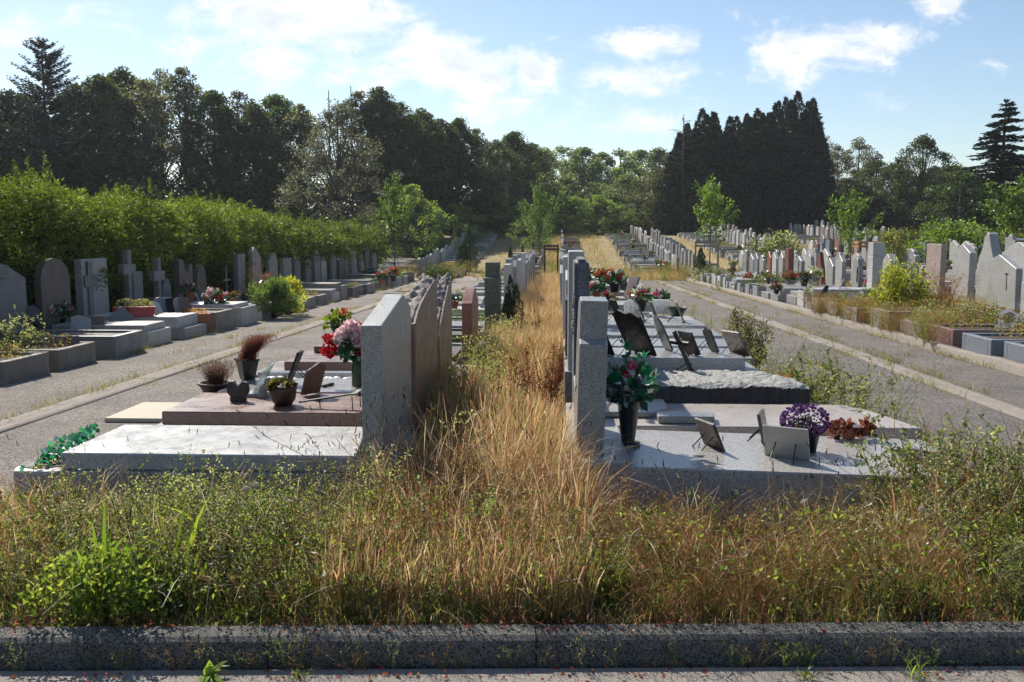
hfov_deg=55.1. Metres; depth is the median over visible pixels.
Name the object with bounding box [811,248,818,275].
grave
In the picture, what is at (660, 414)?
grave
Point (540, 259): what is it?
grave
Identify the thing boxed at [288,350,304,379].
memorial plaque
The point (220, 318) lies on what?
grave
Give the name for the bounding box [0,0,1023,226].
sky
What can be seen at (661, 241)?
grave
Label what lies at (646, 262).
grave
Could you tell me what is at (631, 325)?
memorial plaque
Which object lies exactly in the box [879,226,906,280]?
young tree
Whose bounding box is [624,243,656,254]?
grave
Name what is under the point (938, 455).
tall weed
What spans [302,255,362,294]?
grave
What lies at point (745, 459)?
grave
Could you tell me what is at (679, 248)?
grave
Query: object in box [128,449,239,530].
tall weed
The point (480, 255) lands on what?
grave
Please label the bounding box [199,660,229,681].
leafy weed
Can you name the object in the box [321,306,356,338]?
flower pot
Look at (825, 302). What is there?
scattered weeds
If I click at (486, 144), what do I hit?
woodland tree
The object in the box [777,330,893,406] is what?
tall weed
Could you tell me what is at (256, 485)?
seed head
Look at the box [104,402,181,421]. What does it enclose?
cream board
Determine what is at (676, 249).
grave
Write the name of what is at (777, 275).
juniper
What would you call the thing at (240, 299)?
grave
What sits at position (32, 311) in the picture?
memorial plaque
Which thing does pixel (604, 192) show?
distant tree
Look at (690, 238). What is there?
grave
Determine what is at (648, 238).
grave
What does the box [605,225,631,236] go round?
grave
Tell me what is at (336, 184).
pale willow
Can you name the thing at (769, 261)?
grave
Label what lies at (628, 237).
grave
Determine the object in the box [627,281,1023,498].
gravel path
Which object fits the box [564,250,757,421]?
grave
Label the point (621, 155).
distant tree
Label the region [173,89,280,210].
woodland tree
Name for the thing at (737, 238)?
grave
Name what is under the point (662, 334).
memorial plaque
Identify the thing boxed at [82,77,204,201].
woodland tree
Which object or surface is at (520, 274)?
grave
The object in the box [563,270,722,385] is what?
grave
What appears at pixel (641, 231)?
grave
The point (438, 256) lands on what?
grave
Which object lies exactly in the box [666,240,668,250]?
grave
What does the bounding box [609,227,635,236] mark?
grave
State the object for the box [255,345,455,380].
grave
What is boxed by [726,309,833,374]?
tall weed
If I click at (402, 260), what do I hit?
gravel path
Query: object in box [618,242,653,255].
grave
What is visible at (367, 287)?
grave
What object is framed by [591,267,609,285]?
flower pot
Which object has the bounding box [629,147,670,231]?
distant tree
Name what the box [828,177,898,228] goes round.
background tree
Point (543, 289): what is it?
dry alley grass
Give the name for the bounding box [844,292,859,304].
memorial plaque
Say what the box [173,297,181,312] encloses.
memorial plaque
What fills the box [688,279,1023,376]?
kerb wall
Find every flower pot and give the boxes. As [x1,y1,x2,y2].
[30,300,65,317]
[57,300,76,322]
[177,280,201,301]
[199,287,229,303]
[227,290,239,300]
[238,290,250,300]
[260,272,274,289]
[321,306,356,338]
[367,267,375,273]
[374,271,388,284]
[386,267,400,280]
[452,293,461,308]
[589,266,595,280]
[589,280,606,296]
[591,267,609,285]
[599,291,618,309]
[600,268,627,291]
[628,283,652,311]
[648,288,671,301]
[658,261,665,270]
[727,266,736,274]
[728,260,737,267]
[742,272,756,277]
[764,276,772,283]
[769,282,782,293]
[779,270,799,284]
[779,403,830,452]
[795,270,811,285]
[806,266,823,284]
[827,416,877,439]
[946,259,952,265]
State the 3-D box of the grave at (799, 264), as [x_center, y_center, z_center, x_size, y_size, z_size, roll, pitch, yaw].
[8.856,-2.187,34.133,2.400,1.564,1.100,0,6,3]
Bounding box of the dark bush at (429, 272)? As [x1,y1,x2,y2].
[420,263,454,281]
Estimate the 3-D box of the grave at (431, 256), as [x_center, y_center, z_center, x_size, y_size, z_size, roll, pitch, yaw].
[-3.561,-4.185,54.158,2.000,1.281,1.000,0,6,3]
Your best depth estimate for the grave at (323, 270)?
35.29 m
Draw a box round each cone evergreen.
[454,229,480,270]
[507,246,512,257]
[692,247,707,281]
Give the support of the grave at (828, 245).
on the ground at (413, 262)
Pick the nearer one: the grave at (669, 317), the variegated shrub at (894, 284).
the grave at (669, 317)
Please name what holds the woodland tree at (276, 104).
on the ground at (413, 262)
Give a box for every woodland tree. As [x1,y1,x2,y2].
[0,88,95,197]
[0,93,110,194]
[0,109,70,191]
[11,82,150,199]
[53,73,174,198]
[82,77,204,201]
[87,65,170,198]
[118,68,210,197]
[136,66,248,198]
[172,90,297,215]
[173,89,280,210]
[206,103,306,215]
[214,93,332,219]
[254,103,335,218]
[303,90,422,226]
[328,85,433,226]
[343,100,453,236]
[389,107,465,239]
[400,118,497,236]
[428,116,499,236]
[449,128,524,228]
[462,139,524,228]
[487,130,560,221]
[506,142,570,212]
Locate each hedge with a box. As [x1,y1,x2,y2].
[0,152,278,326]
[230,205,395,287]
[834,224,1023,252]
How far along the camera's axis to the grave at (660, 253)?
60.04 m
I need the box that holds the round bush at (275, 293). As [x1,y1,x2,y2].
[246,273,303,317]
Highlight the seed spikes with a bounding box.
[3,376,1014,546]
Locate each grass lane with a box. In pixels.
[462,236,532,276]
[577,236,630,276]
[667,236,737,271]
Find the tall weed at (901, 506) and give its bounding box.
[882,484,955,546]
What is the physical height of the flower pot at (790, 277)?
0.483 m
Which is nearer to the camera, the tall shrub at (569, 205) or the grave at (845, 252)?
the grave at (845, 252)
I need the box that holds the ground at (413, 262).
[0,235,982,424]
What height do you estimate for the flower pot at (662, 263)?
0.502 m
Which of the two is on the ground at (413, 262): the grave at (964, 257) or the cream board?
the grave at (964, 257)
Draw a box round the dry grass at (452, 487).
[0,394,1023,627]
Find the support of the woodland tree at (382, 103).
on the ground at (413, 262)
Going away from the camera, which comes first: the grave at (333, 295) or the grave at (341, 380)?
the grave at (341, 380)
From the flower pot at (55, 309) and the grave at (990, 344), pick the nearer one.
the grave at (990, 344)
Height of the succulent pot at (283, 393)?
0.222 m
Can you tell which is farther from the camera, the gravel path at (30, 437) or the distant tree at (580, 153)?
the distant tree at (580, 153)
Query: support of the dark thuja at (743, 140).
on the ground at (413, 262)
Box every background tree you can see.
[825,135,857,193]
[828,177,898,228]
[830,146,856,180]
[833,137,888,194]
[843,160,891,228]
[856,162,933,226]
[894,165,981,222]
[919,165,947,201]
[930,183,1004,226]
[957,154,1023,223]
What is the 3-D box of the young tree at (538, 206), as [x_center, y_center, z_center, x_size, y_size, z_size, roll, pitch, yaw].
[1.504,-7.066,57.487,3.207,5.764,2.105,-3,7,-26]
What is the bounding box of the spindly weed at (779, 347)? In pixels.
[748,323,817,375]
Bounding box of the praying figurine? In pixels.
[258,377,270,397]
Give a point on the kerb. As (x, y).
(59, 648)
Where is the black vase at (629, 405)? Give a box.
[606,336,663,447]
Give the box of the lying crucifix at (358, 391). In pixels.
[299,389,361,409]
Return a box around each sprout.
[278,663,335,680]
[787,663,820,680]
[895,646,952,681]
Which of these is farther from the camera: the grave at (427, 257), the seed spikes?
the grave at (427, 257)
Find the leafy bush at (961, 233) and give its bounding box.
[898,215,1021,263]
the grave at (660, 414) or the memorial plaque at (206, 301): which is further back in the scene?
the memorial plaque at (206, 301)
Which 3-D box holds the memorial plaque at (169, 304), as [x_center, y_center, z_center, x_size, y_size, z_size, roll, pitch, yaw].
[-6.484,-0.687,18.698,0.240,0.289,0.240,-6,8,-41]
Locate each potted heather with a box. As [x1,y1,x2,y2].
[191,358,248,392]
[229,331,282,379]
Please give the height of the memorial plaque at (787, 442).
0.221 m
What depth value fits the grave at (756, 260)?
41.35 m
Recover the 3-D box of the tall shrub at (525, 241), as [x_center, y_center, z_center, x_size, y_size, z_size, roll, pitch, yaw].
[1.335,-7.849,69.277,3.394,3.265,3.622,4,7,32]
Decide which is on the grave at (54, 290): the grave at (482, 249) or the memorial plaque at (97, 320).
the memorial plaque at (97, 320)
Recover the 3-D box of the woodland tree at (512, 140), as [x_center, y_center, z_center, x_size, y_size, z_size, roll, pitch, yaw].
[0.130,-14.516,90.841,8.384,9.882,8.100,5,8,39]
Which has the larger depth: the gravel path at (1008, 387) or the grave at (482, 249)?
the grave at (482, 249)
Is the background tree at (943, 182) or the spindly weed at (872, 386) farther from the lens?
the background tree at (943, 182)
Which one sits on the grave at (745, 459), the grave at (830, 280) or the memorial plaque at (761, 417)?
the memorial plaque at (761, 417)
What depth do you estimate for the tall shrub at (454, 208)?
73.15 m
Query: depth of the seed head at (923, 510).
4.87 m
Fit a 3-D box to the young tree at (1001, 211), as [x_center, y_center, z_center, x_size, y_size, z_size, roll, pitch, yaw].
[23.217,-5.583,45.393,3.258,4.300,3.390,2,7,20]
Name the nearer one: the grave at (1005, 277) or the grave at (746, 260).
the grave at (1005, 277)
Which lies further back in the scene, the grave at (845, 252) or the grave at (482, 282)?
the grave at (845, 252)
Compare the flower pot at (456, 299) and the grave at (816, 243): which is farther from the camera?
the grave at (816, 243)
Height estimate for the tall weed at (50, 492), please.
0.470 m
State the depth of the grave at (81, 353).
13.56 m
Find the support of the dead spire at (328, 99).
on the ground at (413, 262)
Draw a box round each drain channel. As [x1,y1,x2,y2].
[0,280,453,432]
[659,281,1023,419]
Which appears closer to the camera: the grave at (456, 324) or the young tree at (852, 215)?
the grave at (456, 324)
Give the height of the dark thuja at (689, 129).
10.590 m
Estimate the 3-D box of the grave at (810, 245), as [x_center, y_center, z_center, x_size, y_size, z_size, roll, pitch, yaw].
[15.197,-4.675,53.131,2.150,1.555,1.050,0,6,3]
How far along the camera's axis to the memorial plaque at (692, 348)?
9.33 m
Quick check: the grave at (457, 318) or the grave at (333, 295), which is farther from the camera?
the grave at (333, 295)
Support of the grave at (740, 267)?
on the ground at (413, 262)
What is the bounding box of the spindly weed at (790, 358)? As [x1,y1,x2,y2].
[747,323,855,381]
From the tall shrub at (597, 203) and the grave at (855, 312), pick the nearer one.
the grave at (855, 312)
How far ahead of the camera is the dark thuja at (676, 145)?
90.04 m
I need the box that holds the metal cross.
[222,266,229,291]
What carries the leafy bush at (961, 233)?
on the ground at (413, 262)
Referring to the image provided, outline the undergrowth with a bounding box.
[140,182,988,235]
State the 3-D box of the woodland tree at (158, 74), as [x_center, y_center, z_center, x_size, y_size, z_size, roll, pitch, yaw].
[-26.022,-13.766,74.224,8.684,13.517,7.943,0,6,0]
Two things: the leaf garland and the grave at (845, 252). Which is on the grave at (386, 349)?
the leaf garland
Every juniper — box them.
[499,274,526,332]
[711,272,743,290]
[744,270,784,282]
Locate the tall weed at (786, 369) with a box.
[742,349,817,378]
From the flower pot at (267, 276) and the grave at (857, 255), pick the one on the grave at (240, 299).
the flower pot at (267, 276)
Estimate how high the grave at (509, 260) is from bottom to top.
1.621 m
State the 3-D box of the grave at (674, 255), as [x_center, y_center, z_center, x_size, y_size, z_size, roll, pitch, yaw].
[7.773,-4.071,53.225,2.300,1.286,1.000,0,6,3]
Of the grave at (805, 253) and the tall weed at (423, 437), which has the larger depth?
the grave at (805, 253)
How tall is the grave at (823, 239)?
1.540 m
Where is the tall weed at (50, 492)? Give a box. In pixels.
[19,473,88,537]
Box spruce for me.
[932,99,1023,236]
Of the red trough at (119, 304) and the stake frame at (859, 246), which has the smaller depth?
the red trough at (119, 304)
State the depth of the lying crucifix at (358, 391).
7.32 m
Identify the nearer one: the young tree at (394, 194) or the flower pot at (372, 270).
the flower pot at (372, 270)
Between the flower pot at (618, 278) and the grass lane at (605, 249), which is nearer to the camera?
the flower pot at (618, 278)
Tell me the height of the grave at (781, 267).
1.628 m
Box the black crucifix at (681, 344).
[669,330,697,371]
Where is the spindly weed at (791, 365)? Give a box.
[752,343,856,402]
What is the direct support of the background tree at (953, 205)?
on the ground at (413, 262)
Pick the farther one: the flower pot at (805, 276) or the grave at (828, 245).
the grave at (828, 245)
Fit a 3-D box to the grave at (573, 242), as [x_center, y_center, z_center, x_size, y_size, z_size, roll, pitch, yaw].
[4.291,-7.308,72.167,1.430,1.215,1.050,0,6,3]
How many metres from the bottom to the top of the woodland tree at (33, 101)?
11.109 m
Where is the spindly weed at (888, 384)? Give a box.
[830,340,950,417]
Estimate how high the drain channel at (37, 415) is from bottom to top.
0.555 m
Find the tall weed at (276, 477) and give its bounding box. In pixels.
[204,464,295,559]
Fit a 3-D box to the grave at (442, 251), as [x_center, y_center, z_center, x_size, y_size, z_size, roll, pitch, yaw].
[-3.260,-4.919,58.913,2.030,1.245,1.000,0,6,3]
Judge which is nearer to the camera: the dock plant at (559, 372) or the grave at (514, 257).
the dock plant at (559, 372)
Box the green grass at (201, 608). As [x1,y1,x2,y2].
[0,464,1023,676]
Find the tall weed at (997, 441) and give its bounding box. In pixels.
[982,425,1023,493]
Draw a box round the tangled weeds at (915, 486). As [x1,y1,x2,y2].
[0,380,1023,623]
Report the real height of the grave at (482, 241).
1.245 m
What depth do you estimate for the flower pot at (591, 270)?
23.60 m
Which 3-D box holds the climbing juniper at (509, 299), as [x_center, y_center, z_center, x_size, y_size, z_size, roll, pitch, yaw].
[0.009,-0.357,15.496,0.546,1.433,0.467,0,6,-2]
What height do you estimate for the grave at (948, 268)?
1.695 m
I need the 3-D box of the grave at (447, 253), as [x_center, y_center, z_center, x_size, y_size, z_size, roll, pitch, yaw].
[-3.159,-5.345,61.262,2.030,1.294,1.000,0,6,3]
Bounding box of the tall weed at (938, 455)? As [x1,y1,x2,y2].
[855,407,1017,508]
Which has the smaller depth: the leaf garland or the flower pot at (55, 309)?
the leaf garland
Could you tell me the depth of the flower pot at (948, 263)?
37.27 m
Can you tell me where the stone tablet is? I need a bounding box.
[617,268,626,289]
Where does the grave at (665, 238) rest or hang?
on the ground at (413, 262)
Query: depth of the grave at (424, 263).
50.38 m
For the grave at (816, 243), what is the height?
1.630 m
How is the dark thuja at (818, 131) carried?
on the ground at (413, 262)
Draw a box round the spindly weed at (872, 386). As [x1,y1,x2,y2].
[831,360,907,408]
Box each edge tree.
[623,167,671,226]
[650,172,668,215]
[914,169,1013,236]
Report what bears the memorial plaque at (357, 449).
on the grave at (386, 349)
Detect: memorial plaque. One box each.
[25,306,42,323]
[47,336,79,346]
[71,315,90,329]
[87,316,104,329]
[109,306,134,320]
[146,297,156,305]
[151,301,162,313]
[159,297,171,311]
[165,297,174,311]
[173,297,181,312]
[178,297,191,312]
[202,294,211,303]
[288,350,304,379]
[300,361,325,394]
[354,437,362,456]
[607,336,614,355]
[608,299,619,319]
[611,309,656,356]
[623,276,639,297]
[623,299,634,311]
[633,300,644,321]
[643,301,657,322]
[651,316,672,350]
[652,299,669,314]
[667,300,684,322]
[674,330,700,355]
[692,418,724,451]
[698,326,719,352]
[721,330,749,356]
[747,409,766,443]
[762,425,809,463]
[821,285,828,297]
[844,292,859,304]
[996,309,1020,328]
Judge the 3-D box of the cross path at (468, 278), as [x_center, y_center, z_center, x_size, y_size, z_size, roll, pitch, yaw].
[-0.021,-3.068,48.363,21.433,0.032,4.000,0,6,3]
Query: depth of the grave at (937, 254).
25.15 m
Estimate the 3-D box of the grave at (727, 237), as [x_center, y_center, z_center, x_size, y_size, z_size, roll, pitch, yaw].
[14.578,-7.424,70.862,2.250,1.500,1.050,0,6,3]
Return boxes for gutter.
[0,666,1023,681]
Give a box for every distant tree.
[537,147,592,198]
[540,144,600,192]
[552,177,606,231]
[553,181,634,227]
[557,146,621,199]
[573,147,664,225]
[584,151,628,187]
[587,173,652,225]
[606,149,664,225]
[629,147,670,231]
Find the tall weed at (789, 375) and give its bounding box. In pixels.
[781,366,795,377]
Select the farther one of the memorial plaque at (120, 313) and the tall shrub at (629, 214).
the tall shrub at (629, 214)
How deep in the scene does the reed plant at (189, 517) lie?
4.66 m
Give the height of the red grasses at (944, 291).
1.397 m
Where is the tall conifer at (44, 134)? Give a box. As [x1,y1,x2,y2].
[0,37,91,187]
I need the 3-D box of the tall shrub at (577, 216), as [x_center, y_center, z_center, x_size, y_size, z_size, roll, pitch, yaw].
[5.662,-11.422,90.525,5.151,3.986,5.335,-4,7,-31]
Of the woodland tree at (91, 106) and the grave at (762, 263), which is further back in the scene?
the woodland tree at (91, 106)
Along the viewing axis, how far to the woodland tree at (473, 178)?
79.21 m
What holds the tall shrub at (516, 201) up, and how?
on the ground at (413, 262)
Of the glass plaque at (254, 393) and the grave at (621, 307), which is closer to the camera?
the glass plaque at (254, 393)
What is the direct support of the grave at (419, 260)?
on the ground at (413, 262)
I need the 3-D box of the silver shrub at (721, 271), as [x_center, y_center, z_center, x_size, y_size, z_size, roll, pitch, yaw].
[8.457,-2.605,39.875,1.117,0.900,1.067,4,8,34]
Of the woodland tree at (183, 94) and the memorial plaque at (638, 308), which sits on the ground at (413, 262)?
the woodland tree at (183, 94)
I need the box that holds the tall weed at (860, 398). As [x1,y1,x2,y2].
[820,357,905,409]
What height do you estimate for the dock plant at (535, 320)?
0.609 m
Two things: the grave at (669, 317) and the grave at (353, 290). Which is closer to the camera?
the grave at (669, 317)
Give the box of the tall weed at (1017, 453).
[1001,447,1023,494]
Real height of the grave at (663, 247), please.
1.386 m
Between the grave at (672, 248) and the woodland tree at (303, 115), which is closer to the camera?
the grave at (672, 248)
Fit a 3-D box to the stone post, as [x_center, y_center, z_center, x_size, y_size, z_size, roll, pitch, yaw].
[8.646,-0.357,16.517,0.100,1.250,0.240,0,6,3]
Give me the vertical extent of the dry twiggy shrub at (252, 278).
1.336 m
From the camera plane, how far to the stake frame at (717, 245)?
46.08 m
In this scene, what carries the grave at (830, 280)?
on the ground at (413, 262)
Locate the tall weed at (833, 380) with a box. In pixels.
[782,345,863,404]
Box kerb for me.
[0,621,1023,670]
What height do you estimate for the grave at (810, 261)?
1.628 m
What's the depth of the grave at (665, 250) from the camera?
57.56 m
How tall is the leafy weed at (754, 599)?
0.150 m
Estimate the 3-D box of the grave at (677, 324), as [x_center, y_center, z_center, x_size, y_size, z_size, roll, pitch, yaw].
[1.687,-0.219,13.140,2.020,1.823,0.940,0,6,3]
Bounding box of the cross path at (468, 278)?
[415,277,690,280]
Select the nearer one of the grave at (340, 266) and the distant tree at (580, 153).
the grave at (340, 266)
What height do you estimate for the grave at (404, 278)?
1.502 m
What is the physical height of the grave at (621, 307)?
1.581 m
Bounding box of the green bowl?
[666,306,686,316]
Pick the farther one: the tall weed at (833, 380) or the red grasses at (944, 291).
the red grasses at (944, 291)
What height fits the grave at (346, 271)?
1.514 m
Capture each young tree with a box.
[371,170,416,267]
[516,172,567,255]
[692,174,740,267]
[824,182,883,267]
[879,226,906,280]
[979,174,1023,237]
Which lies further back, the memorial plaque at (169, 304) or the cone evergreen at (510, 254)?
the cone evergreen at (510, 254)
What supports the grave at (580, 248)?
on the ground at (413, 262)
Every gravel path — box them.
[0,280,482,497]
[377,236,450,271]
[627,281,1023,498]
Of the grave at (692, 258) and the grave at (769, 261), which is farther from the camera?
the grave at (692, 258)
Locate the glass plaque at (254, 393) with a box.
[246,362,273,397]
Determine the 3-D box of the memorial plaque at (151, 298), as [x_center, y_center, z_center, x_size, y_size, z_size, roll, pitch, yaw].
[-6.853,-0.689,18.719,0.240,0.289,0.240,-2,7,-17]
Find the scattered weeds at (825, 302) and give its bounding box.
[1,258,1023,671]
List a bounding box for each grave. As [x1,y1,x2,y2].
[0,264,143,357]
[0,328,95,370]
[0,339,49,384]
[13,294,416,514]
[34,258,170,346]
[74,258,206,338]
[118,250,233,331]
[149,258,256,325]
[157,273,437,446]
[174,259,271,320]
[193,265,279,314]
[218,272,451,404]
[232,296,303,312]
[233,254,315,308]
[248,247,326,305]
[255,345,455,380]
[265,254,339,302]
[280,258,346,299]
[292,258,358,297]
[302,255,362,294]
[311,249,372,293]
[320,257,374,290]
[329,255,384,289]
[336,256,390,287]
[344,255,394,286]
[350,251,400,285]
[358,255,407,283]
[363,250,408,282]
[370,253,414,281]
[417,257,458,277]
[422,257,461,276]
[425,255,464,274]
[429,253,460,268]
[433,250,465,267]
[436,248,454,265]
[440,251,451,263]
[441,249,474,264]
[443,248,472,260]
[445,245,477,261]
[448,246,479,259]
[450,244,481,258]
[451,240,479,253]
[452,258,512,313]
[452,262,500,342]
[452,263,511,316]
[452,266,500,327]
[452,287,477,364]
[452,308,501,321]
[452,341,486,354]
[453,255,517,300]
[454,239,484,254]
[455,258,521,295]
[457,241,484,251]
[458,259,521,297]
[458,260,517,306]
[460,252,525,294]
[461,233,487,247]
[465,233,491,245]
[466,231,492,243]
[471,231,493,238]
[471,254,528,286]
[473,225,497,237]
[475,260,527,292]
[478,256,530,284]
[501,250,534,280]
[501,254,532,282]
[501,256,541,270]
[559,252,624,295]
[560,265,657,315]
[561,233,579,245]
[561,259,628,300]
[562,256,705,338]
[563,238,581,249]
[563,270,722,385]
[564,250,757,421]
[564,295,753,366]
[566,296,985,529]
[566,375,922,439]
[571,256,810,404]
[599,284,624,291]
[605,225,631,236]
[608,228,637,240]
[608,298,651,311]
[608,316,694,319]
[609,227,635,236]
[611,227,640,241]
[612,233,642,244]
[614,229,642,242]
[615,230,646,247]
[616,235,647,248]
[616,236,649,250]
[618,240,650,249]
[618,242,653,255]
[622,245,659,258]
[623,256,658,260]
[624,239,653,250]
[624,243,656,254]
[626,245,664,264]
[626,247,661,259]
[627,249,666,265]
[628,251,667,267]
[629,250,670,269]
[632,254,673,268]
[633,254,676,270]
[635,257,679,273]
[655,229,678,243]
[657,231,678,245]
[660,235,683,246]
[664,236,689,250]
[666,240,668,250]
[669,239,694,252]
[671,243,674,254]
[675,244,677,256]
[677,225,704,236]
[678,243,704,261]
[679,248,708,265]
[683,249,711,268]
[686,225,716,239]
[687,250,716,269]
[689,229,718,241]
[690,253,694,272]
[691,250,743,278]
[692,249,748,279]
[693,229,723,242]
[695,231,726,241]
[697,228,729,244]
[699,230,732,244]
[699,252,759,281]
[702,231,735,248]
[702,254,753,274]
[705,230,739,249]
[706,255,765,283]
[708,233,742,250]
[711,233,745,251]
[711,251,771,283]
[713,235,748,253]
[713,252,778,284]
[717,253,784,286]
[719,236,756,257]
[723,248,793,287]
[725,238,765,260]
[729,256,804,289]
[730,238,769,260]
[737,254,814,292]
[745,252,824,294]
[752,258,835,296]
[761,255,845,298]
[764,223,791,234]
[768,224,796,236]
[770,257,862,302]
[772,224,800,235]
[775,225,805,234]
[783,225,810,234]
[786,242,885,304]
[788,225,813,236]
[791,227,819,237]
[795,225,824,240]
[795,226,828,242]
[797,254,898,307]
[798,235,825,253]
[800,225,834,243]
[801,237,840,256]
[802,248,808,260]
[806,228,840,244]
[807,264,916,310]
[808,240,813,253]
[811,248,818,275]
[813,240,819,251]
[814,220,817,234]
[820,243,824,251]
[822,249,865,281]
[824,289,924,316]
[825,241,831,252]
[828,238,833,254]
[832,240,849,257]
[834,232,872,251]
[834,244,867,265]
[835,252,865,283]
[844,293,969,324]
[849,253,864,284]
[863,245,909,269]
[864,251,924,284]
[870,255,1022,331]
[872,236,900,260]
[899,240,960,269]
[900,303,1023,336]
[903,248,975,292]
[919,242,928,263]
[919,243,977,275]
[925,244,975,296]
[928,313,1023,347]
[945,237,977,263]
[945,270,951,278]
[946,239,1000,272]
[950,245,976,300]
[962,323,1023,356]
[975,232,1000,303]
[1002,242,1023,281]
[1004,341,1023,362]
[1005,234,1017,250]
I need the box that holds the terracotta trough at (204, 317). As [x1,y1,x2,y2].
[182,307,210,322]
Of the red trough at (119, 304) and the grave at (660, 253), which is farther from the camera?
the grave at (660, 253)
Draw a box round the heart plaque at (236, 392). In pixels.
[226,381,249,401]
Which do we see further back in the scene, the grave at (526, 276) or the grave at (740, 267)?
the grave at (740, 267)
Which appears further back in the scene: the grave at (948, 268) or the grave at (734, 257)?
the grave at (734, 257)
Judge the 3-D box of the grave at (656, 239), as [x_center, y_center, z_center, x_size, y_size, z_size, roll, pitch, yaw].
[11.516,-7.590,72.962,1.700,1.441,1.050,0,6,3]
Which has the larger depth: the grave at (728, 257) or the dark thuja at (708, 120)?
the dark thuja at (708, 120)
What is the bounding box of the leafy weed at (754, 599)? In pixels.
[630,531,837,606]
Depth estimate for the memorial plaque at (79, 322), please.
15.79 m
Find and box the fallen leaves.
[5,602,1023,681]
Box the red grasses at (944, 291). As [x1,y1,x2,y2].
[917,263,979,307]
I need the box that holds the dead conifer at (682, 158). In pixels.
[657,118,698,232]
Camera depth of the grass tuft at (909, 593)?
4.18 m
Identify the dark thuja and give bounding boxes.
[646,126,727,235]
[658,123,698,234]
[669,107,722,230]
[673,122,756,235]
[691,127,787,234]
[723,115,743,139]
[725,124,805,234]
[737,112,758,138]
[749,122,825,235]
[751,107,769,155]
[766,111,777,132]
[769,135,838,233]
[771,96,788,127]
[780,90,842,228]
[807,117,841,227]
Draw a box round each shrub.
[0,305,48,351]
[223,261,279,293]
[278,274,309,314]
[342,197,424,249]
[367,183,449,257]
[403,202,467,254]
[420,203,486,242]
[468,192,538,237]
[491,198,544,235]
[504,207,555,250]
[517,212,571,236]
[532,187,587,235]
[550,214,589,235]
[553,196,608,234]
[569,195,627,235]
[595,202,640,234]
[692,265,716,282]
[708,266,730,282]
[724,306,774,369]
[864,257,939,307]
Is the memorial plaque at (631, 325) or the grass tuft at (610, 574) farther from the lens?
the memorial plaque at (631, 325)
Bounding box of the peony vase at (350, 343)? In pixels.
[319,319,362,386]
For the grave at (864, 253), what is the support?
on the ground at (413, 262)
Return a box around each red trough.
[112,298,139,312]
[128,298,155,316]
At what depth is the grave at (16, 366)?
12.28 m
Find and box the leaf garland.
[19,423,99,472]
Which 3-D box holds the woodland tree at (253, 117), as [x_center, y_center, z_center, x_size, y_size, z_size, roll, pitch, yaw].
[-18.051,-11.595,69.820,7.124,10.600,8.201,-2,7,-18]
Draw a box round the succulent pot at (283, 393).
[264,376,297,405]
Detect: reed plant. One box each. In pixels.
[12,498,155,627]
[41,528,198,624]
[122,491,210,592]
[128,484,236,554]
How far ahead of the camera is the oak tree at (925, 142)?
81.05 m
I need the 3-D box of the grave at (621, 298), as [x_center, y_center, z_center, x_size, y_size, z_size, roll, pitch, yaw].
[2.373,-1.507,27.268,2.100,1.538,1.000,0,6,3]
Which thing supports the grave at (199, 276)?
on the ground at (413, 262)
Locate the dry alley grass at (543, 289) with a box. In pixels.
[302,269,633,620]
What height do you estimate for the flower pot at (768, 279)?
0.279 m
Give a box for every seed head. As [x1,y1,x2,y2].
[242,486,248,500]
[252,482,259,500]
[801,499,807,526]
[884,467,890,545]
[919,506,925,528]
[967,462,974,506]
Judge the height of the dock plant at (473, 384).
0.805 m
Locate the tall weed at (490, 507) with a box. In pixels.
[414,471,514,540]
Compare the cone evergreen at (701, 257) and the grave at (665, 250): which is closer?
the cone evergreen at (701, 257)
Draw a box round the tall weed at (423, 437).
[412,415,451,464]
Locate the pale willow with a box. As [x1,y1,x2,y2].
[272,99,404,239]
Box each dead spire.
[322,90,334,221]
[348,86,359,213]
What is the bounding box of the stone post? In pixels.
[1019,282,1023,323]
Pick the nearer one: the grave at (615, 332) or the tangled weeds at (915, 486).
the tangled weeds at (915, 486)
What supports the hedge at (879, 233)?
on the ground at (413, 262)
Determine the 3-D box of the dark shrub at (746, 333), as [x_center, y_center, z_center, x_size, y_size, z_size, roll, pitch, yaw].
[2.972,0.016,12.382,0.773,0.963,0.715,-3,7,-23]
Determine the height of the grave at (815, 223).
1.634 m
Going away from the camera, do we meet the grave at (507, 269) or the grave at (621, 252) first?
the grave at (507, 269)
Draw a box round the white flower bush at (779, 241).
[739,228,810,268]
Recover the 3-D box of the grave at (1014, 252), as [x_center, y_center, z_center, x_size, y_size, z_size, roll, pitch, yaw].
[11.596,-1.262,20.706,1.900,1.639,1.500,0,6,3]
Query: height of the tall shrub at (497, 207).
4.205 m
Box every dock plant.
[440,386,480,456]
[459,360,501,426]
[491,354,530,396]
[508,345,549,398]
[519,365,554,409]
[528,310,542,326]
[528,337,564,410]
[543,343,567,401]
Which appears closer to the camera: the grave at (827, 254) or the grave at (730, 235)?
the grave at (827, 254)
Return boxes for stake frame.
[544,244,558,273]
[694,241,719,267]
[852,241,878,255]
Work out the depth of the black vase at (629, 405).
6.30 m
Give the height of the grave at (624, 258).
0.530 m
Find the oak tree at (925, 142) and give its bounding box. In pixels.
[885,133,965,236]
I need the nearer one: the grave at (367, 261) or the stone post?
the stone post
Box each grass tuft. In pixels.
[441,590,497,624]
[521,535,647,609]
[842,562,971,621]
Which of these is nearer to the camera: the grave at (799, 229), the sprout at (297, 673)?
the sprout at (297, 673)
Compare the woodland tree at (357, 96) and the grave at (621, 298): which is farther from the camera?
the woodland tree at (357, 96)

